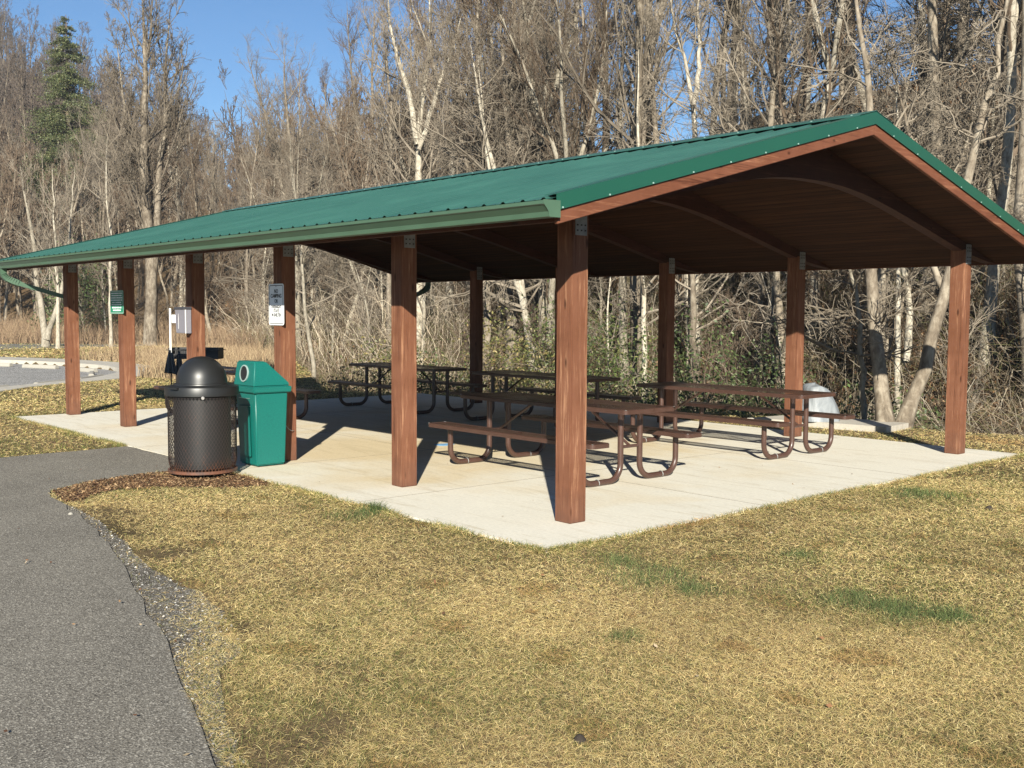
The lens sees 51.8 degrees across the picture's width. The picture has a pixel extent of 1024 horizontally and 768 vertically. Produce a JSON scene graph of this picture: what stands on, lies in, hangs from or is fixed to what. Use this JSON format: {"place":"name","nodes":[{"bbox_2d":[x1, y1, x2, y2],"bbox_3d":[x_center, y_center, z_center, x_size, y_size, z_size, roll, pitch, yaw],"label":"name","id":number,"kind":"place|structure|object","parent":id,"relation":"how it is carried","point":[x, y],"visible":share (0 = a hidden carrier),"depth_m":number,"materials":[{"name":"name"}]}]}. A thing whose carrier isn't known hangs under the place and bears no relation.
{"place":"outdoors","nodes":[
{"label":"outdoors","id":0,"kind":"place"},
{"bbox_2d":[0,364,116,385],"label":"parking lot","id":1,"kind":"structure","parent":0,"point":[16,374],"depth_m":31.70,"materials":[{"name":"grey asphalt"}]},
{"bbox_2d":[0,357,150,391],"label":"pavement","id":2,"kind":"structure","parent":0,"point":[107,365],"depth_m":35.29,"materials":[{"name":"concrete"}]},
{"bbox_2d":[0,446,216,767],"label":"asphalt path","id":3,"kind":"structure","parent":0,"point":[83,689],"depth_m":5.64,"materials":[{"name":"grey asphalt"}]},
{"bbox_2d":[67,505,248,767],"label":"gravel edge","id":4,"kind":"object","parent":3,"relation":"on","point":[164,620],"visible":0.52,"depth_m":6.01,"materials":[{"name":"grey gravel"}]},
{"bbox_2d":[0,342,306,369],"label":"grass","id":5,"kind":"structure","parent":0,"point":[52,352],"depth_m":45.90,"materials":[{"name":"plant"}]},
{"bbox_2d":[0,368,460,415],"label":"grass","id":6,"kind":"structure","parent":0,"point":[56,395],"depth_m":22.87,"materials":[{"name":"yellow plant"}]},
{"bbox_2d":[0,0,996,193],"label":"sky","id":7,"kind":"structure","parent":0,"point":[218,27],"materials":[{"name":"blue"}]},
{"bbox_2d":[0,61,1023,767],"bbox_3d":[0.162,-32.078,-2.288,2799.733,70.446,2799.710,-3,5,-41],"label":"ground","id":8,"kind":"structure","parent":0,"point":[308,735],"depth_m":6.36,"materials":[{"name":"yellow plant"}]},
{"bbox_2d":[0,143,93,346],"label":"bare tree","id":9,"kind":"object","parent":8,"relation":"on","point":[46,332],"visible":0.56,"depth_m":52.41,"materials":[{"name":"beige plant"}]},
{"bbox_2d":[23,145,90,348],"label":"bare tree","id":10,"kind":"object","parent":8,"relation":"on","point":[54,242],"visible":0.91,"depth_m":50.41,"materials":[{"name":"beige plant"}]},
{"bbox_2d":[0,15,133,242],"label":"conifer tree","id":11,"kind":"object","parent":8,"relation":"on","point":[55,123],"visible":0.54,"depth_m":90.01,"materials":[{"name":"green plant"}]},
{"bbox_2d":[26,233,117,331],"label":"bare tree","id":12,"kind":"object","parent":8,"relation":"on","point":[83,279],"visible":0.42,"depth_m":60.16,"materials":[{"name":"brown plant"}]},
{"bbox_2d":[38,117,111,286],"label":"bare tree","id":13,"kind":"object","parent":8,"relation":"on","point":[87,166],"visible":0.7,"depth_m":75.91,"materials":[{"name":"grey plant"}]},
{"bbox_2d":[69,117,123,346],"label":"bare tree","id":14,"kind":"object","parent":8,"relation":"on","point":[107,204],"visible":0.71,"depth_m":52.41,"materials":[{"name":"beige plant"}]},
{"bbox_2d":[0,307,269,351],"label":"dry weeds","id":15,"kind":"object","parent":8,"relation":"on","point":[19,331],"visible":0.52,"depth_m":56.69,"materials":[{"name":"beige plant"}]},
{"bbox_2d":[79,0,216,345],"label":"bare tree","id":16,"kind":"object","parent":8,"relation":"on","point":[145,211],"visible":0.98,"depth_m":55.06,"materials":[{"name":"grey plant"}]},
{"bbox_2d":[52,469,270,502],"bbox_3d":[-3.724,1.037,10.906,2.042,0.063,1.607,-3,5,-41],"label":"mulch","id":17,"kind":"object","parent":8,"relation":"on","point":[137,481],"visible":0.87,"depth_m":10.98,"materials":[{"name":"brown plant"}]},
{"bbox_2d":[164,356,238,475],"bbox_3d":[-3.400,0.369,11.535,0.812,1.346,0.784,-3,5,-41],"label":"trash can","id":18,"kind":"object","parent":17,"relation":"on","point":[201,391],"visible":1,"depth_m":11.29,"materials":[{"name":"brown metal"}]},
{"bbox_2d":[79,337,273,382],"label":"dry weeds","id":19,"kind":"object","parent":8,"relation":"on","point":[155,358],"visible":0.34,"depth_m":32.29,"materials":[{"name":"beige plant"}]},
{"bbox_2d":[153,114,210,306],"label":"bare tree","id":20,"kind":"object","parent":8,"relation":"on","point":[177,194],"visible":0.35,"depth_m":69.82,"materials":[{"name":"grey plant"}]},
{"bbox_2d":[169,117,228,334],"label":"bare tree","id":21,"kind":"object","parent":8,"relation":"on","point":[195,203],"visible":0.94,"depth_m":53.96,"materials":[{"name":"grey plant"}]},
{"bbox_2d":[170,252,242,324],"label":"sapling","id":22,"kind":"object","parent":8,"relation":"on","point":[210,285],"visible":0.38,"depth_m":56.34,"materials":[{"name":"brown plant"}]},
{"bbox_2d":[183,111,232,281],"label":"bare tree","id":23,"kind":"object","parent":8,"relation":"on","point":[213,179],"visible":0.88,"depth_m":71.42,"materials":[{"name":"grey plant"}]},
{"bbox_2d":[0,0,443,215],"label":"wood","id":24,"kind":"object","parent":8,"relation":"on","point":[23,94],"visible":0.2,"depth_m":135.00,"materials":[{"name":"grey plant"}]},
{"bbox_2d":[230,113,276,327],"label":"bare tree","id":25,"kind":"object","parent":8,"relation":"on","point":[248,251],"visible":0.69,"depth_m":51.33,"materials":[{"name":"brown plant"}]},
{"bbox_2d":[0,0,554,331],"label":"hillside wood","id":26,"kind":"object","parent":8,"relation":"on","point":[11,200],"visible":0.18,"depth_m":67.71,"materials":[{"name":"brown plant"}]},
{"bbox_2d":[234,20,320,326],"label":"bare tree","id":27,"kind":"object","parent":8,"relation":"on","point":[273,141],"visible":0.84,"depth_m":53.37,"materials":[{"name":"grey plant"}]},
{"bbox_2d":[213,118,354,357],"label":"bare tree","id":28,"kind":"object","parent":8,"relation":"on","point":[297,251],"visible":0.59,"depth_m":46.67,"materials":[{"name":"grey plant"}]},
{"bbox_2d":[212,151,378,378],"bbox_3d":[-6.119,-3.161,30.053,4.366,6.893,3.970,-3,5,-41],"label":"bare tree","id":29,"kind":"object","parent":8,"relation":"on","point":[309,337],"visible":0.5,"depth_m":29.86,"materials":[{"name":"beige plant"}]},
{"bbox_2d":[257,105,354,321],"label":"bare tree","id":30,"kind":"object","parent":8,"relation":"on","point":[319,160],"visible":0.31,"depth_m":54.07,"materials":[{"name":"brown plant"}]},
{"bbox_2d":[305,248,361,363],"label":"sapling","id":31,"kind":"object","parent":8,"relation":"on","point":[332,300],"visible":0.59,"depth_m":43.85,"materials":[{"name":"brown plant"}]},
{"bbox_2d":[285,78,386,303],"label":"bare tree","id":32,"kind":"object","parent":8,"relation":"on","point":[334,113],"visible":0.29,"depth_m":56.59,"materials":[{"name":"brown plant"}]},
{"bbox_2d":[177,269,519,394],"bbox_3d":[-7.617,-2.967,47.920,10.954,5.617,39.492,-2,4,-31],"label":"brush","id":33,"kind":"object","parent":8,"relation":"on","point":[324,375],"visible":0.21,"depth_m":41.51,"materials":[{"name":"brown plant"}]},
{"bbox_2d":[322,0,380,146],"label":"bare tree","id":34,"kind":"object","parent":8,"relation":"on","point":[350,44],"visible":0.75,"depth_m":68.36,"materials":[{"name":"grey plant"}]},
{"bbox_2d":[339,258,390,370],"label":"sapling","id":35,"kind":"object","parent":8,"relation":"on","point":[368,339],"visible":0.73,"depth_m":38.91,"materials":[{"name":"beige plant"}]},
{"bbox_2d":[299,163,445,345],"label":"bare tree","id":36,"kind":"object","parent":8,"relation":"on","point":[342,270],"visible":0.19,"depth_m":43.60,"materials":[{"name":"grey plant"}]},
{"bbox_2d":[344,0,404,296],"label":"bare tree","id":37,"kind":"object","parent":8,"relation":"on","point":[374,26],"visible":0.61,"depth_m":53.24,"materials":[{"name":"grey plant"}]},
{"bbox_2d":[333,4,420,350],"bbox_3d":[-5.271,-7.900,40.199,3.787,13.268,3.136,-1,4,-23],"label":"bare tree","id":38,"kind":"object","parent":8,"relation":"on","point":[388,278],"visible":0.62,"depth_m":39.88,"materials":[{"name":"grey plant"}]},
{"bbox_2d":[320,329,462,394],"bbox_3d":[-3.614,-0.288,28.830,4.020,2.961,3.830,3,5,32],"label":"evergreen bush","id":39,"kind":"object","parent":8,"relation":"on","point":[375,377],"visible":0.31,"depth_m":28.71,"materials":[{"name":"green plant"}]},
{"bbox_2d":[316,56,493,321],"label":"bare tree","id":40,"kind":"object","parent":8,"relation":"on","point":[403,173],"visible":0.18,"depth_m":41.91,"materials":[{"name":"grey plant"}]},
{"bbox_2d":[348,0,480,355],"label":"bare tree","id":41,"kind":"object","parent":8,"relation":"on","point":[419,164],"visible":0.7,"depth_m":38.35,"materials":[{"name":"beige plant"}]},
{"bbox_2d":[388,0,492,327],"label":"bare tree","id":42,"kind":"object","parent":8,"relation":"on","point":[451,127],"visible":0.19,"depth_m":40.03,"materials":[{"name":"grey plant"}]},
{"bbox_2d":[398,0,510,298],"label":"bare tree","id":43,"kind":"object","parent":8,"relation":"on","point":[413,2],"visible":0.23,"depth_m":45.77,"materials":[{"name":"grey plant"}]},
{"bbox_2d":[423,0,530,383],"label":"bare tree","id":44,"kind":"object","parent":8,"relation":"on","point":[487,314],"visible":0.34,"depth_m":32.59,"materials":[{"name":"grey plant"}]},
{"bbox_2d":[372,0,599,368],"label":"bare tree","id":45,"kind":"object","parent":8,"relation":"on","point":[468,168],"visible":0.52,"depth_m":31.89,"materials":[{"name":"grey plant"}]},
{"bbox_2d":[419,0,566,308],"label":"bare tree","id":46,"kind":"object","parent":8,"relation":"on","point":[482,64],"visible":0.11,"depth_m":39.13,"materials":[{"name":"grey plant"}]},
{"bbox_2d":[434,283,554,395],"bbox_3d":[-0.121,-0.749,28.544,4.387,3.942,3.973,-1,4,-25],"label":"evergreen bush","id":47,"kind":"object","parent":8,"relation":"on","point":[502,364],"visible":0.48,"depth_m":28.11,"materials":[{"name":"green plant"}]},
{"bbox_2d":[430,9,582,340],"bbox_3d":[0.407,-6.200,33.982,6.107,10.154,8.644,0,4,-9],"label":"bare tree","id":48,"kind":"object","parent":8,"relation":"on","point":[476,101],"visible":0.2,"depth_m":32.33,"materials":[{"name":"brown plant"}]},
{"bbox_2d":[0,395,1023,510],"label":"grass","id":49,"kind":"structure","parent":8,"relation":"on","point":[691,411],"depth_m":14.82,"materials":[{"name":"plant"}]},
{"bbox_2d":[18,393,1015,549],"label":"concrete slab","id":50,"kind":"structure","parent":8,"relation":"on","point":[344,452],"depth_m":12.30,"materials":[{"name":"beige concrete"}]},
{"bbox_2d":[234,360,291,465],"bbox_3d":[-2.919,0.327,12.317,0.499,1.200,0.519,-3,5,-42],"label":"recycling bin","id":51,"kind":"object","parent":50,"relation":"on","point":[264,388],"visible":0.99,"depth_m":12.14,"materials":[{"name":"green plastic"}]},
{"bbox_2d":[327,362,487,413],"bbox_3d":[-1.980,0.056,19.621,1.740,0.801,2.720,-3,5,-41],"label":"picnic table","id":52,"kind":"object","parent":50,"relation":"on","point":[433,381],"visible":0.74,"depth_m":19.31,"materials":[{"name":"brown metal"}]},
{"bbox_2d":[0,110,1023,523],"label":"picnic shelter","id":53,"kind":"object","parent":50,"relation":"on","point":[862,190],"visible":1,"depth_m":12.89,"materials":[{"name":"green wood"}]},
{"bbox_2d":[450,370,641,427],"bbox_3d":[0.497,0.243,17.013,1.740,0.801,2.720,-3,5,-41],"label":"picnic table","id":54,"kind":"object","parent":50,"relation":"on","point":[506,374],"visible":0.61,"depth_m":17.28,"materials":[{"name":"brown metal"}]},
{"bbox_2d":[429,391,701,486],"bbox_3d":[0.549,0.580,12.005,1.740,0.801,2.720,-3,5,-41],"label":"picnic table","id":55,"kind":"object","parent":50,"relation":"on","point":[543,438],"visible":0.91,"depth_m":11.69,"materials":[{"name":"brown metal"}]},
{"bbox_2d":[617,381,854,459],"bbox_3d":[2.922,0.450,14.132,1.740,0.801,2.720,-3,5,-41],"label":"picnic table","id":56,"kind":"object","parent":50,"relation":"on","point":[792,412],"visible":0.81,"depth_m":13.73,"materials":[{"name":"brown metal"}]},
{"bbox_2d":[10,415,1023,553],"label":"grass","id":57,"kind":"structure","parent":8,"relation":"on","point":[535,548],"depth_m":9.67,"materials":[{"name":"plant"}]},
{"bbox_2d":[378,14,686,386],"bbox_3d":[0.333,-4.989,29.812,9.221,10.815,6.217,0,4,-1],"label":"bare tree","id":58,"kind":"object","parent":8,"relation":"on","point":[519,287],"visible":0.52,"depth_m":29.90,"materials":[{"name":"beige plant"}]},
{"bbox_2d":[483,0,591,379],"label":"bare tree","id":59,"kind":"object","parent":8,"relation":"on","point":[574,32],"visible":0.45,"depth_m":31.32,"materials":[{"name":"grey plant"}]},
{"bbox_2d":[429,56,669,342],"bbox_3d":[0.869,-5.462,32.143,7.746,9.117,5.327,1,4,11],"label":"bare tree","id":60,"kind":"object","parent":8,"relation":"on","point":[480,154],"visible":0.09,"depth_m":32.02,"materials":[{"name":"brown plant"}]},
{"bbox_2d":[495,279,604,394],"bbox_3d":[1.058,-0.820,28.538,3.432,4.057,3.278,1,4,9],"label":"evergreen bush","id":61,"kind":"object","parent":8,"relation":"on","point":[549,343],"visible":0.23,"depth_m":28.52,"materials":[{"name":"green plant"}]},
{"bbox_2d":[477,0,654,388],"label":"bare tree","id":62,"kind":"object","parent":8,"relation":"on","point":[543,116],"visible":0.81,"depth_m":29.37,"materials":[{"name":"beige plant"}]},
{"bbox_2d":[446,0,685,172],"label":"bare tree","id":63,"kind":"object","parent":8,"relation":"on","point":[583,17],"visible":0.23,"depth_m":31.23,"materials":[{"name":"grey plant"}]},
{"bbox_2d":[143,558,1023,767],"bbox_3d":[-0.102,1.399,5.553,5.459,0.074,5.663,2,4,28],"label":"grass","id":64,"kind":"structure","parent":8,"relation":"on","point":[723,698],"depth_m":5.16,"materials":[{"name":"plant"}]},
{"bbox_2d":[535,290,676,404],"bbox_3d":[2.489,-0.513,25.803,3.712,3.846,4.551,-1,4,-19],"label":"evergreen bush","id":65,"kind":"object","parent":8,"relation":"on","point":[611,364],"visible":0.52,"depth_m":25.45,"materials":[{"name":"green plant"}]},
{"bbox_2d":[515,0,701,386],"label":"bare tree","id":66,"kind":"object","parent":8,"relation":"on","point":[635,280],"visible":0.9,"depth_m":27.91,"materials":[{"name":"grey plant"}]},
{"bbox_2d":[587,276,653,400],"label":"sapling","id":67,"kind":"object","parent":8,"relation":"on","point":[612,313],"visible":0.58,"depth_m":27.86,"materials":[{"name":"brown plant"}]},
{"bbox_2d":[574,0,679,390],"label":"bare tree","id":68,"kind":"object","parent":8,"relation":"on","point":[624,281],"visible":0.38,"depth_m":29.35,"materials":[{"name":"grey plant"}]},
{"bbox_2d":[565,0,718,143],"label":"bare tree","id":69,"kind":"object","parent":8,"relation":"on","point":[654,39],"visible":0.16,"depth_m":40.39,"materials":[{"name":"grey plant"}]},
{"bbox_2d":[574,0,733,402],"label":"bare tree","id":70,"kind":"object","parent":8,"relation":"on","point":[642,303],"visible":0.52,"depth_m":26.87,"materials":[{"name":"beige plant"}]},
{"bbox_2d":[613,0,718,143],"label":"bare tree","id":71,"kind":"object","parent":8,"relation":"on","point":[663,82],"visible":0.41,"depth_m":36.96,"materials":[{"name":"grey plant"}]},
{"bbox_2d":[628,0,748,396],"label":"bare tree","id":72,"kind":"object","parent":8,"relation":"on","point":[699,24],"visible":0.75,"depth_m":27.47,"materials":[{"name":"beige plant"}]},
{"bbox_2d":[608,101,786,411],"bbox_3d":[4.481,-2.825,26.130,4.214,8.221,4.174,-3,5,-41],"label":"bare tree","id":73,"kind":"object","parent":8,"relation":"on","point":[693,296],"visible":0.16,"depth_m":25.79,"materials":[{"name":"grey plant"}]},
{"bbox_2d":[630,279,782,416],"bbox_3d":[4.022,-0.310,22.714,3.390,3.850,3.947,2,4,24],"label":"evergreen bush","id":74,"kind":"object","parent":8,"relation":"on","point":[691,380],"visible":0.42,"depth_m":22.68,"materials":[{"name":"green plant"}]},
{"bbox_2d":[417,63,1023,437],"bbox_3d":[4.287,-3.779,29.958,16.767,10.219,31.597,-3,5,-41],"label":"brush","id":75,"kind":"object","parent":8,"relation":"on","point":[987,400],"visible":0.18,"depth_m":23.38,"materials":[{"name":"brown plant"}]},
{"bbox_2d":[676,0,768,320],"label":"bare tree","id":76,"kind":"object","parent":8,"relation":"on","point":[724,89],"visible":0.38,"depth_m":30.51,"materials":[{"name":"grey plant"}]},
{"bbox_2d":[684,281,774,411],"bbox_3d":[5.185,-0.548,24.882,2.282,3.793,2.319,4,3,13],"label":"bush","id":77,"kind":"object","parent":8,"relation":"on","point":[736,348],"visible":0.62,"depth_m":24.74,"materials":[{"name":"green plant"}]},
{"bbox_2d":[729,272,810,406],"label":"sapling","id":78,"kind":"object","parent":8,"relation":"on","point":[771,293],"visible":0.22,"depth_m":24.71,"materials":[{"name":"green plant"}]},
{"bbox_2d":[661,0,882,401],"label":"bare tree","id":79,"kind":"object","parent":8,"relation":"on","point":[771,109],"visible":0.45,"depth_m":24.80,"materials":[{"name":"grey plant"}]},
{"bbox_2d":[713,316,833,416],"bbox_3d":[5.603,0.083,22.855,2.664,3.107,2.252,1,4,9],"label":"evergreen bush","id":80,"kind":"object","parent":8,"relation":"on","point":[768,374],"visible":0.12,"depth_m":22.95,"materials":[{"name":"green plant"}]},
{"bbox_2d":[645,1,927,348],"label":"bare tree","id":81,"kind":"object","parent":8,"relation":"on","point":[743,83],"visible":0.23,"depth_m":27.53,"materials":[{"name":"brown plant"}]},
{"bbox_2d":[711,271,866,414],"bbox_3d":[6.155,-1.171,23.525,2.845,4.613,3.823,-3,5,-41],"label":"tree snag","id":82,"kind":"object","parent":8,"relation":"on","point":[778,304],"visible":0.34,"depth_m":23.97,"materials":[{"name":"grey plant"}]},
{"bbox_2d":[696,0,908,282],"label":"bare tree","id":83,"kind":"object","parent":8,"relation":"on","point":[753,42],"visible":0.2,"depth_m":29.88,"materials":[{"name":"grey plant"}]},
{"bbox_2d":[727,0,885,342],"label":"bare tree","id":84,"kind":"object","parent":8,"relation":"on","point":[830,62],"visible":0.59,"depth_m":24.75,"materials":[{"name":"brown plant"}]},
{"bbox_2d":[781,269,866,353],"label":"sapling","id":85,"kind":"object","parent":8,"relation":"on","point":[818,292],"visible":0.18,"depth_m":24.71,"materials":[{"name":"brown plant"}]},
{"bbox_2d":[749,415,908,432],"bbox_3d":[5.123,0.729,17.065,1.370,0.275,2.190,-3,5,-41],"label":"concrete pad","id":86,"kind":"object","parent":8,"relation":"on","point":[867,425],"visible":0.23,"depth_m":16.63,"materials":[{"name":"beige concrete"}]},
{"bbox_2d":[802,382,839,421],"bbox_3d":[4.978,0.283,17.045,0.648,0.616,0.493,0,4,-6],"label":"covered grill","id":87,"kind":"object","parent":86,"relation":"on","point":[826,404],"visible":0.52,"depth_m":16.86,"materials":[{"name":"grey plastic"}]},
{"bbox_2d":[756,266,945,419],"bbox_3d":[5.859,-1.374,18.029,2.816,4.474,2.963,-3,5,-41],"label":"bare tree","id":88,"kind":"object","parent":8,"relation":"on","point":[860,356],"visible":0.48,"depth_m":17.80,"materials":[{"name":"brown plant"}]},
{"bbox_2d":[767,0,1001,308],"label":"bare tree","id":89,"kind":"object","parent":8,"relation":"on","point":[857,73],"visible":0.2,"depth_m":24.70,"materials":[{"name":"brown plant"}]},
{"bbox_2d":[837,267,942,378],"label":"sapling","id":90,"kind":"object","parent":8,"relation":"on","point":[890,313],"visible":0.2,"depth_m":22.37,"materials":[{"name":"brown plant"}]},
{"bbox_2d":[851,18,946,417],"bbox_3d":[8.098,-3.133,21.783,3.279,9.008,2.436,-3,5,-41],"label":"bare tree","id":91,"kind":"object","parent":8,"relation":"on","point":[908,328],"visible":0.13,"depth_m":21.37,"materials":[{"name":"beige plant"}]},
{"bbox_2d":[785,0,1023,429],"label":"bare tree","id":92,"kind":"object","parent":8,"relation":"on","point":[907,412],"visible":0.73,"depth_m":17.07,"materials":[{"name":"grey plant"}]},
{"bbox_2d":[818,0,1021,152],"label":"bare tree","id":93,"kind":"object","parent":8,"relation":"on","point":[917,4],"visible":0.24,"depth_m":25.16,"materials":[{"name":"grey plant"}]},
{"bbox_2d":[820,12,1022,419],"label":"bare tree","id":94,"kind":"object","parent":8,"relation":"on","point":[882,275],"visible":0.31,"depth_m":21.22,"materials":[{"name":"grey plant"}]},
{"bbox_2d":[915,0,943,326],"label":"bare tree","id":95,"kind":"object","parent":8,"relation":"on","point":[931,8],"visible":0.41,"depth_m":22.71,"materials":[{"name":"grey plant"}]},
{"bbox_2d":[852,0,1020,301],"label":"bare tree","id":96,"kind":"object","parent":8,"relation":"on","point":[940,54],"visible":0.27,"depth_m":23.70,"materials":[{"name":"grey plant"}]},
{"bbox_2d":[911,271,1011,424],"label":"sapling","id":97,"kind":"object","parent":8,"relation":"on","point":[979,370],"visible":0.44,"depth_m":19.77,"materials":[{"name":"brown plant"}]},
{"bbox_2d":[937,0,1021,365],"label":"bare tree","id":98,"kind":"object","parent":8,"relation":"on","point":[1009,153],"visible":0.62,"depth_m":20.90,"materials":[{"name":"beige plant"}]},
{"bbox_2d":[940,41,1020,284],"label":"bare tree","id":99,"kind":"object","parent":8,"relation":"on","point":[991,142],"visible":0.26,"depth_m":22.10,"materials":[{"name":"brown plant"}]},
{"bbox_2d":[1013,0,1023,402],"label":"bare tree","id":100,"kind":"object","parent":8,"relation":"on","point":[1019,190],"visible":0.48,"depth_m":20.04,"materials":[{"name":"grey plant"}]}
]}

